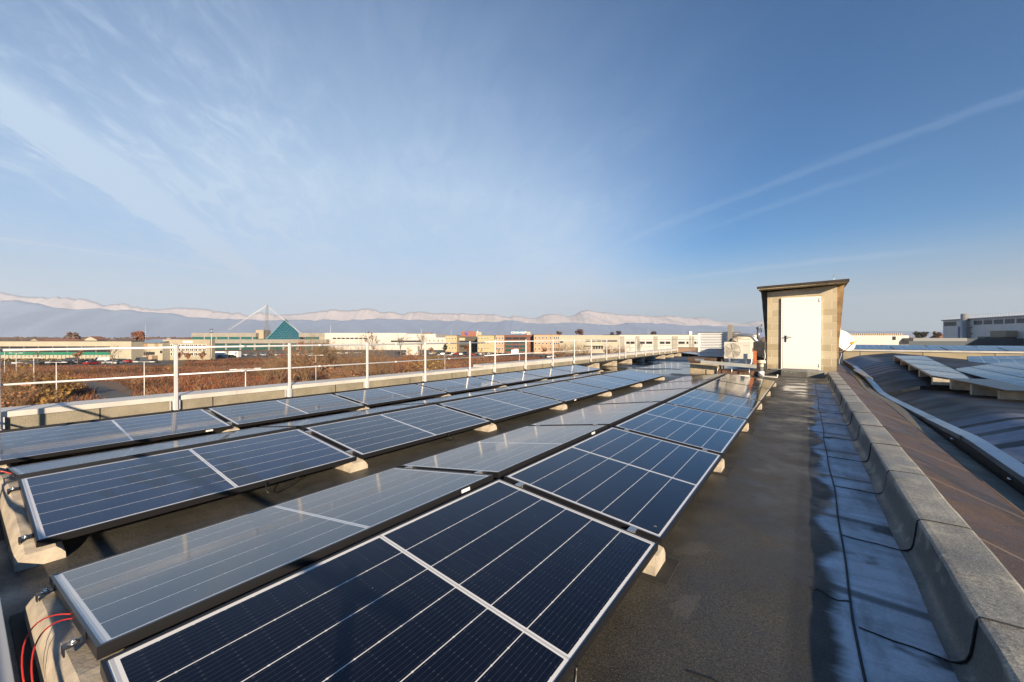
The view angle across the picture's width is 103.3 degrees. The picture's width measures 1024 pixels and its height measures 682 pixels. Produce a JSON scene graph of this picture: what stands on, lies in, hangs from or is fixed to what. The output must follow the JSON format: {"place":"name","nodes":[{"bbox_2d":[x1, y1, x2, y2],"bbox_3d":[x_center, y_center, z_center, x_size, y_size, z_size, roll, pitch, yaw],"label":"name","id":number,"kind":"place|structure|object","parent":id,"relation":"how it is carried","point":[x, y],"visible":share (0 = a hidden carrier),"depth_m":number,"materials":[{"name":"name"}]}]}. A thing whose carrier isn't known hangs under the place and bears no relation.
{"place":"outdoors","nodes":[
{"label":"outdoors","id":0,"kind":"place"},
{"bbox_2d":[67,382,130,400],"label":"road","id":1,"kind":"structure","parent":0,"point":[105,392],"depth_m":73.86,"materials":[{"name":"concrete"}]},
{"bbox_2d":[0,300,942,338],"bbox_3d":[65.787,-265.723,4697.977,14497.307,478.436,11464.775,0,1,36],"label":"foothills","id":2,"kind":"structure","parent":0,"point":[19,318],"depth_m":4267.09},
{"bbox_2d":[0,293,942,331],"bbox_3d":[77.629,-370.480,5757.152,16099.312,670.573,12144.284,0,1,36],"label":"snow mountains","id":3,"kind":"structure","parent":0,"point":[594,317],"depth_m":5784.19,"materials":[{"name":"white snow"}]},
{"bbox_2d":[0,354,958,681],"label":"flat roof","id":4,"kind":"structure","parent":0,"point":[752,544],"depth_m":2.04,"materials":[{"name":"grey concrete"}]},
{"bbox_2d":[0,463,11,473],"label":"ballast block","id":5,"kind":"object","parent":4,"relation":"on","point":[3,466],"depth_m":3.50,"materials":[{"name":"concrete"}]},
{"bbox_2d":[0,409,231,464],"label":"solar panel","id":6,"kind":"object","parent":5,"relation":"on","point":[28,444],"visible":1,"depth_m":4.27,"materials":[{"name":"blue glass"}]},
{"bbox_2d":[0,599,14,681],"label":"cable tray","id":7,"kind":"object","parent":4,"relation":"on","point":[6,672],"depth_m":1.33,"materials":[{"name":"metal"}]},
{"bbox_2d":[0,473,17,522],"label":"ballast block","id":8,"kind":"object","parent":4,"relation":"on","point":[8,482],"depth_m":2.67,"materials":[{"name":"concrete"}]},
{"bbox_2d":[0,426,296,481],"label":"solar panel","id":9,"kind":"object","parent":8,"relation":"on","point":[38,468],"visible":0.83,"depth_m":3.30,"materials":[{"name":"blue glass"}]},
{"bbox_2d":[0,485,65,572],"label":"ballast block","id":10,"kind":"object","parent":4,"relation":"on","point":[25,553],"depth_m":2.10,"materials":[{"name":"concrete"}]},
{"bbox_2d":[7,429,355,547],"bbox_3d":[-2.228,0.946,3.006,0.980,0.046,1.865,8,5,36],"label":"solar panel","id":11,"kind":"object","parent":10,"relation":"on","point":[59,506],"visible":1,"depth_m":2.71,"materials":[{"name":"blue"}]},
{"bbox_2d":[9,591,129,681],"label":"ballast block","id":12,"kind":"object","parent":4,"relation":"on","point":[79,663],"depth_m":1.36,"materials":[{"name":"concrete"}]},
{"bbox_2d":[21,613,71,681],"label":"red cable","id":13,"kind":"object","parent":12,"relation":"on","point":[22,670],"visible":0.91,"depth_m":1.27,"materials":[{"name":"red plastic"}]},
{"bbox_2d":[35,466,492,659],"bbox_3d":[-1.027,0.932,2.127,0.981,0.047,1.865,-9,-5,36],"label":"solar panel","id":14,"kind":"object","parent":12,"relation":"on","point":[115,603],"visible":1,"depth_m":1.72,"materials":[{"name":"grey glass"}]},
{"bbox_2d":[88,675,102,681],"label":"ballast block","id":15,"kind":"object","parent":4,"relation":"on","point":[98,679],"depth_m":1.09,"materials":[{"name":"concrete"}]},
{"bbox_2d":[100,479,658,681],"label":"solar panel","id":16,"kind":"object","parent":15,"relation":"on","point":[499,580],"visible":1,"depth_m":1.40,"materials":[{"name":"black"}]},
{"bbox_2d":[211,413,239,432],"bbox_3d":[-3.748,1.049,5.182,1.100,0.212,0.240,0,1,36],"label":"ballast block","id":17,"kind":"object","parent":4,"relation":"on","point":[233,428],"depth_m":4.93,"materials":[{"name":"concrete"}]},
{"bbox_2d":[207,394,364,427],"bbox_3d":[-3.198,0.972,5.935,0.980,0.039,1.816,8,5,36],"label":"solar panel","id":18,"kind":"object","parent":17,"relation":"on","point":[242,415],"visible":0.97,"depth_m":5.74,"materials":[{"name":"blue glass"}]},
{"bbox_2d":[1,348,677,429],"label":"parapet","id":19,"kind":"structure","parent":4,"relation":"on","point":[39,415],"depth_m":7.12,"materials":[{"name":"beige concrete"}]},
{"bbox_2d":[0,338,697,429],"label":"guardrail","id":20,"kind":"object","parent":4,"relation":"on","point":[174,404],"visible":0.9,"depth_m":7.75,"materials":[{"name":"metal"}]},
{"bbox_2d":[333,457,367,472],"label":"ballast block","id":21,"kind":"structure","parent":4,"relation":"on","point":[358,464],"depth_m":3.44,"materials":[{"name":"concrete"}]},
{"bbox_2d":[259,403,432,428],"bbox_3d":[-1.986,0.926,5.068,0.980,0.036,1.762,-9,-5,36],"label":"solar panel","id":22,"kind":"object","parent":21,"relation":"on","point":[303,423],"visible":0.77,"depth_m":4.83,"materials":[{"name":"blue glass"}]},
{"bbox_2d":[304,404,490,458],"bbox_3d":[-1.147,0.930,4.491,0.980,0.040,1.816,8,5,36],"label":"solar panel","id":23,"kind":"object","parent":21,"relation":"on","point":[367,436],"visible":0.98,"depth_m":4.25,"materials":[{"name":"blue glass"}]},
{"bbox_2d":[345,406,369,411],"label":"ballast block","id":24,"kind":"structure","parent":4,"relation":"on","point":[365,407],"depth_m":6.39,"materials":[{"name":"concrete"}]},
{"bbox_2d":[334,384,447,406],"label":"solar panel","id":25,"kind":"object","parent":24,"relation":"on","point":[379,396],"visible":0.96,"depth_m":7.23,"materials":[{"name":"blue glass"}]},
{"bbox_2d":[428,394,449,397],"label":"ballast block","id":26,"kind":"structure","parent":4,"relation":"on","point":[439,396],"depth_m":7.86,"materials":[{"name":"concrete"}]},
{"bbox_2d":[416,377,504,393],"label":"solar panel","id":27,"kind":"object","parent":26,"relation":"on","point":[452,386],"visible":0.96,"depth_m":8.71,"materials":[{"name":"blue glass"}]},
{"bbox_2d":[472,422,496,431],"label":"ballast block","id":28,"kind":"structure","parent":4,"relation":"on","point":[490,427],"depth_m":4.91,"materials":[{"name":"concrete"}]},
{"bbox_2d":[395,389,510,404],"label":"solar panel","id":29,"kind":"object","parent":28,"relation":"on","point":[437,401],"visible":0.65,"depth_m":6.34,"materials":[{"name":"blue glass"}]},
{"bbox_2d":[438,390,563,422],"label":"solar panel","id":30,"kind":"object","parent":28,"relation":"on","point":[498,407],"visible":0.96,"depth_m":5.76,"materials":[{"name":"blue glass"}]},
{"bbox_2d":[547,404,566,409],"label":"ballast block","id":31,"kind":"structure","parent":4,"relation":"on","point":[562,407],"depth_m":6.37,"materials":[{"name":"concrete"}]},
{"bbox_2d":[515,381,608,403],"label":"solar panel","id":32,"kind":"object","parent":31,"relation":"on","point":[565,392],"visible":0.94,"depth_m":7.26,"materials":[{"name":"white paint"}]},
{"bbox_2d":[595,392,611,396],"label":"ballast block","id":33,"kind":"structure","parent":4,"relation":"on","point":[608,394],"depth_m":7.83,"materials":[{"name":"concrete"}]},
{"bbox_2d":[567,375,640,390],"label":"solar panel","id":34,"kind":"object","parent":33,"relation":"on","point":[610,383],"visible":0.92,"depth_m":8.75,"materials":[{"name":"white paint"}]},
{"bbox_2d":[628,383,641,386],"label":"ballast block","id":35,"kind":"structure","parent":4,"relation":"on","point":[638,385],"depth_m":9.30,"materials":[{"name":"concrete"}]},
{"bbox_2d":[602,370,662,382],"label":"solar panel","id":36,"kind":"object","parent":35,"relation":"on","point":[641,377],"visible":0.86,"depth_m":10.22,"materials":[{"name":"white paint"}]},
{"bbox_2d":[639,545,679,585],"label":"ballast block","id":37,"kind":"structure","parent":4,"relation":"on","point":[660,568],"depth_m":1.93,"materials":[{"name":"concrete"}]},
{"bbox_2d":[504,427,721,545],"bbox_3d":[0.876,0.924,3.014,0.980,0.039,1.816,8,5,36],"label":"solar panel","id":38,"kind":"object","parent":37,"relation":"on","point":[648,487],"visible":0.96,"depth_m":2.70,"materials":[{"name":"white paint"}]},
{"bbox_2d":[688,356,723,373],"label":"brick plinth","id":39,"kind":"structure","parent":4,"relation":"on","point":[696,366],"depth_m":12.77,"materials":[{"name":"brown brick"}]},
{"bbox_2d":[697,332,740,356],"bbox_3d":[6.887,0.100,13.479,1.156,0.799,1.100,0,1,36],"label":"louvred unit","id":40,"kind":"object","parent":39,"relation":"on","point":[711,344],"visible":0.7,"depth_m":13.14,"materials":[{"name":"white paint"}]},
{"bbox_2d":[712,459,732,475],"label":"ballast block","id":41,"kind":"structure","parent":4,"relation":"on","point":[721,468],"depth_m":3.39,"materials":[{"name":"concrete"}]},
{"bbox_2d":[400,424,607,477],"bbox_3d":[0.054,0.916,3.612,0.981,0.039,1.816,-9,-5,36],"label":"solar panel","id":42,"kind":"object","parent":41,"relation":"on","point":[500,455],"visible":0.95,"depth_m":3.33,"materials":[{"name":"blue glass"}]},
{"bbox_2d":[614,403,747,457],"bbox_3d":[1.942,0.912,4.479,0.980,0.039,1.816,8,5,36],"label":"solar panel","id":43,"kind":"object","parent":41,"relation":"on","point":[716,433],"visible":0.92,"depth_m":4.26,"materials":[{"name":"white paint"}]},
{"bbox_2d":[701,351,757,376],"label":"steel beam","id":44,"kind":"structure","parent":4,"relation":"on","point":[741,371],"depth_m":12.04,"materials":[{"name":"metal"}]},
{"bbox_2d":[724,342,752,367],"bbox_3d":[6.813,0.410,12.197,0.753,0.765,0.366,0,1,36],"label":"air conditioner","id":45,"kind":"object","parent":44,"relation":"on","point":[737,350],"visible":0.95,"depth_m":12.09,"materials":[{"name":"grey metal"}]},
{"bbox_2d":[741,423,754,433],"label":"ballast block","id":46,"kind":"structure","parent":4,"relation":"on","point":[746,429],"depth_m":4.85,"materials":[{"name":"concrete"}]},
{"bbox_2d":[529,401,660,426],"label":"solar panel","id":47,"kind":"object","parent":46,"relation":"on","point":[610,415],"visible":0.92,"depth_m":4.87,"materials":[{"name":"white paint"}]},
{"bbox_2d":[597,388,691,403],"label":"solar panel","id":48,"kind":"object","parent":46,"relation":"on","point":[663,396],"visible":0.86,"depth_m":6.38,"materials":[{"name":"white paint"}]},
{"bbox_2d":[666,389,760,420],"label":"solar panel","id":49,"kind":"object","parent":46,"relation":"on","point":[727,405],"visible":0.89,"depth_m":5.77,"materials":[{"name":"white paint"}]},
{"bbox_2d":[753,342,766,373],"bbox_3d":[7.706,0.502,12.515,0.375,0.950,1.100,0,1,36],"label":"dark plant","id":50,"kind":"object","parent":4,"relation":"on","point":[759,347],"visible":0.7,"depth_m":12.22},
{"bbox_2d":[757,403,766,410],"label":"ballast block","id":51,"kind":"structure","parent":4,"relation":"on","point":[759,408],"depth_m":6.32,"materials":[{"name":"concrete"}]},
{"bbox_2d":[696,380,769,401],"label":"solar panel","id":52,"kind":"object","parent":51,"relation":"on","point":[740,390],"visible":0.85,"depth_m":7.27,"materials":[{"name":"white paint"}]},
{"bbox_2d":[688,384,866,681],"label":"lap seams","id":53,"kind":"object","parent":4,"relation":"on","point":[854,630],"visible":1,"depth_m":1.78,"materials":[{"name":"black"}]},
{"bbox_2d":[765,369,826,377],"bbox_3d":[9.390,0.943,13.334,1.900,0.155,3.800,0,1,36],"label":"door step","id":54,"kind":"object","parent":4,"relation":"on","point":[806,373],"depth_m":11.82,"materials":[{"name":"grey concrete"}]},
{"bbox_2d":[757,276,849,371],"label":"stair shed","id":55,"kind":"structure","parent":54,"relation":"on","point":[802,325],"depth_m":12.12,"materials":[{"name":"concrete"}]},
{"bbox_2d":[783,298,819,369],"bbox_3d":[8.661,-0.216,12.157,0.893,2.114,0.126,0,1,36],"label":"door","id":56,"kind":"structure","parent":55,"relation":"in","point":[800,316],"depth_m":12.16,"materials":[{"name":"paint"}]},
{"bbox_2d":[838,330,854,363],"bbox_3d":[10.256,0.195,12.504,0.518,1.052,0.612,0,1,41],"label":"satellite dish","id":57,"kind":"object","parent":55,"relation":"attached to","point":[847,341],"visible":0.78,"depth_m":12.57,"materials":[{"name":"white paint"}]},
{"bbox_2d":[815,371,1023,681],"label":"parapet curb","id":58,"kind":"structure","parent":4,"relation":"on","point":[971,589],"depth_m":1.78,"materials":[{"name":"grey"}]},
{"bbox_3d":[4.592,0.958,8.120,1.100,0.212,0.240,0,1,36],"label":"ballast block","id":59,"kind":"object","parent":4,"relation":"on","visible":0},
{"bbox_2d":[639,379,711,390],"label":"solar panel","id":60,"kind":"object","parent":59,"relation":"on","point":[694,384],"visible":0.86,"depth_m":7.88,"materials":[{"name":"white paint"}]},
{"bbox_3d":[5.670,0.945,9.601,1.100,0.212,0.240,0,1,36],"label":"ballast block","id":61,"kind":"object","parent":4,"relation":"on","visible":0},
{"bbox_2d":[716,374,775,389],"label":"solar panel","id":62,"kind":"object","parent":61,"relation":"on","point":[751,381],"visible":0.83,"depth_m":8.75,"materials":[{"name":"white paint"}]},
{"bbox_2d":[0,339,1023,515],"bbox_3d":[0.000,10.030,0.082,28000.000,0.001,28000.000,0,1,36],"label":"ground","id":63,"kind":"structure","parent":0,"point":[117,385],"depth_m":120.20,"materials":[{"name":"brown plant"}]},
{"bbox_2d":[0,355,42,404],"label":"bare shrub","id":64,"kind":"object","parent":63,"relation":"on","point":[10,378],"visible":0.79,"depth_m":60.76,"materials":[{"name":"brown plant"}]},
{"bbox_2d":[1,377,58,407],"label":"bare shrub","id":65,"kind":"object","parent":63,"relation":"on","point":[23,398],"visible":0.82,"depth_m":51.94,"materials":[{"name":"brown plant"}]},
{"bbox_2d":[1,357,67,398],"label":"bare shrub","id":66,"kind":"object","parent":63,"relation":"on","point":[28,379],"visible":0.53,"depth_m":63.90,"materials":[{"name":"brown plant"}]},
{"bbox_2d":[28,386,71,404],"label":"bare shrub","id":67,"kind":"object","parent":63,"relation":"on","point":[51,398],"visible":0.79,"depth_m":53.81,"materials":[{"name":"brown plant"}]},
{"bbox_2d":[42,371,88,397],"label":"bare shrub","id":68,"kind":"object","parent":63,"relation":"on","point":[65,387],"visible":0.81,"depth_m":66.30,"materials":[{"name":"brown plant"}]},
{"bbox_2d":[0,360,180,364],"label":"parking lot","id":69,"kind":"structure","parent":63,"relation":"on","point":[162,362],"depth_m":156.66,"materials":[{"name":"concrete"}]},
{"bbox_2d":[0,341,143,360],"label":"factory","id":70,"kind":"structure","parent":69,"relation":"on","point":[132,354],"depth_m":172.01,"materials":[{"name":"grey"}]},
{"bbox_2d":[142,339,169,359],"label":"link block","id":71,"kind":"structure","parent":63,"relation":"on","point":[160,354],"depth_m":178.05,"materials":[{"name":"grey"}]},
{"bbox_2d":[163,339,214,359],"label":"office","id":72,"kind":"structure","parent":63,"relation":"on","point":[193,342],"depth_m":182.01,"materials":[{"name":"white paint"}]},
{"bbox_2d":[191,305,328,349],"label":"building","id":73,"kind":"structure","parent":63,"relation":"on","point":[282,332],"depth_m":335.97,"materials":[{"name":"teal glass"}]},
{"bbox_2d":[0,355,555,407],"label":"scrub","id":74,"kind":"object","parent":63,"relation":"on","point":[136,387],"visible":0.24,"depth_m":109.68,"materials":[{"name":"brown plant"}]},
{"bbox_2d":[263,329,327,381],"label":"bare shrub","id":75,"kind":"object","parent":63,"relation":"on","point":[303,361],"visible":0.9,"depth_m":83.87,"materials":[{"name":"brown plant"}]},
{"bbox_2d":[326,339,368,377],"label":"bare shrub","id":76,"kind":"object","parent":63,"relation":"on","point":[349,360],"visible":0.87,"depth_m":91.45,"materials":[{"name":"brown plant"}]},
{"bbox_2d":[357,345,401,375],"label":"bare shrub","id":77,"kind":"object","parent":63,"relation":"on","point":[376,366],"visible":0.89,"depth_m":89.84,"materials":[{"name":"brown plant"}]},
{"bbox_2d":[325,333,446,349],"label":"warehouse","id":78,"kind":"structure","parent":63,"relation":"on","point":[347,338],"depth_m":334.97,"materials":[{"name":"grey"}]},
{"bbox_2d":[215,350,605,358],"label":"parking lot","id":79,"kind":"structure","parent":63,"relation":"on","point":[387,351],"depth_m":240.46,"materials":[{"name":"grey asphalt"}]},
{"bbox_2d":[459,331,481,351],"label":"brown office","id":80,"kind":"structure","parent":79,"relation":"on","point":[468,336],"depth_m":275.05,"materials":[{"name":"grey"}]},
{"bbox_2d":[478,335,494,352],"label":"cream office","id":81,"kind":"structure","parent":79,"relation":"on","point":[488,347],"depth_m":258.01,"materials":[{"name":"beige"}]},
{"bbox_2d":[505,331,532,352],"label":"glass office","id":82,"kind":"structure","parent":79,"relation":"on","point":[517,336],"depth_m":257.98,"materials":[{"name":"orange"}]},
{"bbox_2d":[533,334,558,353],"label":"building","id":83,"kind":"structure","parent":79,"relation":"on","point":[541,339],"depth_m":252.01,"materials":[{"name":"grey"}]},
{"bbox_2d":[0,336,914,341],"bbox_3d":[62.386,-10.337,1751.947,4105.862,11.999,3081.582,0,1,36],"label":"wood","id":84,"kind":"object","parent":63,"relation":"on","point":[18,338],"visible":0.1,"depth_m":638.33,"materials":[{"name":"brown"}]},
{"bbox_2d":[559,335,619,352],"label":"cream hall","id":85,"kind":"structure","parent":63,"relation":"on","point":[613,341],"depth_m":260.00,"materials":[{"name":"grey concrete"}]},
{"bbox_2d":[614,331,756,351],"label":"pilaster hall","id":86,"kind":"structure","parent":63,"relation":"on","point":[631,339],"depth_m":267.99,"materials":[{"name":"grey"}]},
{"bbox_2d":[678,347,752,351],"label":"parapet","id":87,"kind":"structure","parent":63,"relation":"on","point":[683,349],"depth_m":31.04,"materials":[{"name":"beige concrete"}]},
{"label":"next roof","id":88,"kind":"structure","parent":87,"relation":"on","visible":0},
{"bbox_2d":[843,349,1023,418],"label":"wall","id":89,"kind":"structure","parent":88,"relation":"attached to","point":[934,353],"depth_m":17.57,"materials":[{"name":"concrete"}]},
{"bbox_2d":[837,333,966,363],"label":"cream shop","id":90,"kind":"structure","parent":63,"relation":"on","point":[879,338],"depth_m":110.00,"materials":[{"name":"grey"}]},
{"bbox_2d":[909,337,1023,345],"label":"flat block","id":91,"kind":"structure","parent":63,"relation":"on","point":[983,341],"depth_m":118.01,"materials":[{"name":"grey"}]},
{"bbox_2d":[941,312,1023,337],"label":"grey hall","id":92,"kind":"structure","parent":63,"relation":"on","point":[964,326],"depth_m":133.24,"materials":[{"name":"grey"}]},
{"bbox_2d":[0,0,1023,331],"label":"sky","id":93,"kind":"structure","parent":0,"point":[508,158],"materials":[{"name":"blue"}]},
{"bbox_2d":[843,353,988,394],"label":"vault roof","id":94,"kind":"structure","parent":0,"point":[887,373],"depth_m":11.50,"materials":[{"name":"grey metal"}]},
{"bbox_2d":[931,377,949,385],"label":"ballast block","id":95,"kind":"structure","parent":94,"relation":"on","point":[937,381],"depth_m":8.75,"materials":[{"name":"concrete"}]},
{"bbox_2d":[919,369,972,379],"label":"solar panel","id":96,"kind":"object","parent":95,"relation":"on","point":[939,374],"visible":0.74,"depth_m":9.20,"materials":[{"name":"blue"}]},
{"bbox_2d":[956,367,1023,386],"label":"solar panel","id":97,"kind":"object","parent":94,"relation":"on","point":[985,374],"visible":0.75,"depth_m":8.62,"materials":[{"name":"blue"}]},
{"bbox_2d":[971,364,1023,377],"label":"solar panel","id":98,"kind":"object","parent":94,"relation":"on","point":[1007,371],"visible":0.82,"depth_m":8.98,"materials":[{"name":"blue"}]},
{"bbox_2d":[837,363,1023,588],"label":"brown roof slope","id":99,"kind":"structure","parent":0,"point":[994,521],"depth_m":2.77,"materials":[{"name":"brown metal"}]},
{"bbox_2d":[890,390,1023,463],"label":"vault roof","id":100,"kind":"structure","parent":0,"point":[996,422],"depth_m":5.43,"materials":[{"name":"metal"}]},
{"bbox_2d":[852,366,1023,495],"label":"edge flashing","id":101,"kind":"object","parent":100,"relation":"attached to","point":[1003,466],"visible":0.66,"depth_m":4.00,"materials":[{"name":"metal"}]},
{"bbox_2d":[970,385,997,395],"bbox_3d":[9.060,0.914,7.451,0.850,0.220,0.120,0,1,36],"label":"ballast block","id":102,"kind":"object","parent":100,"relation":"on","point":[978,390],"depth_m":7.58,"materials":[{"name":"concrete"}]},
{"bbox_2d":[948,378,1023,392],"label":"solar panel","id":103,"kind":"object","parent":102,"relation":"on","point":[995,384],"visible":0.8,"depth_m":7.42,"materials":[{"name":"blue"}]},
{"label":"gutter floor","id":104,"kind":"structure","parent":0,"visible":0},
{"bbox_2d":[837,361,1023,513],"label":"roof strip","id":105,"kind":"object","parent":104,"relation":"on","point":[1008,493],"visible":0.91,"depth_m":3.86,"materials":[{"name":"grey metal"}]},
{"bbox_3d":[-5.583,1.056,4.326,1.100,0.212,0.240,0,1,36],"label":"ballast block","id":106,"kind":"object","parent":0,"visible":0},
{"bbox_2d":[0,407,200,432],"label":"solar panel","id":107,"kind":"object","parent":106,"relation":"on","point":[42,426],"visible":0.71,"depth_m":4.71,"materials":[{"name":"blue glass"}]},
{"bbox_3d":[-0.549,1.013,9.577,1.100,0.212,0.240,0,1,36],"label":"ballast block","id":108,"kind":"object","parent":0,"visible":0},
{"bbox_2d":[475,372,545,384],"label":"solar panel","id":109,"kind":"object","parent":108,"relation":"on","point":[510,378],"visible":0.92,"depth_m":10.20,"materials":[{"name":"blue glass"}]},
{"bbox_3d":[0.517,1.001,11.041,1.100,0.212,0.240,0,1,36],"label":"ballast block","id":110,"kind":"object","parent":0,"visible":0},
{"bbox_2d":[519,368,576,378],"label":"solar panel","id":111,"kind":"object","parent":110,"relation":"on","point":[547,373],"visible":0.89,"depth_m":11.65,"materials":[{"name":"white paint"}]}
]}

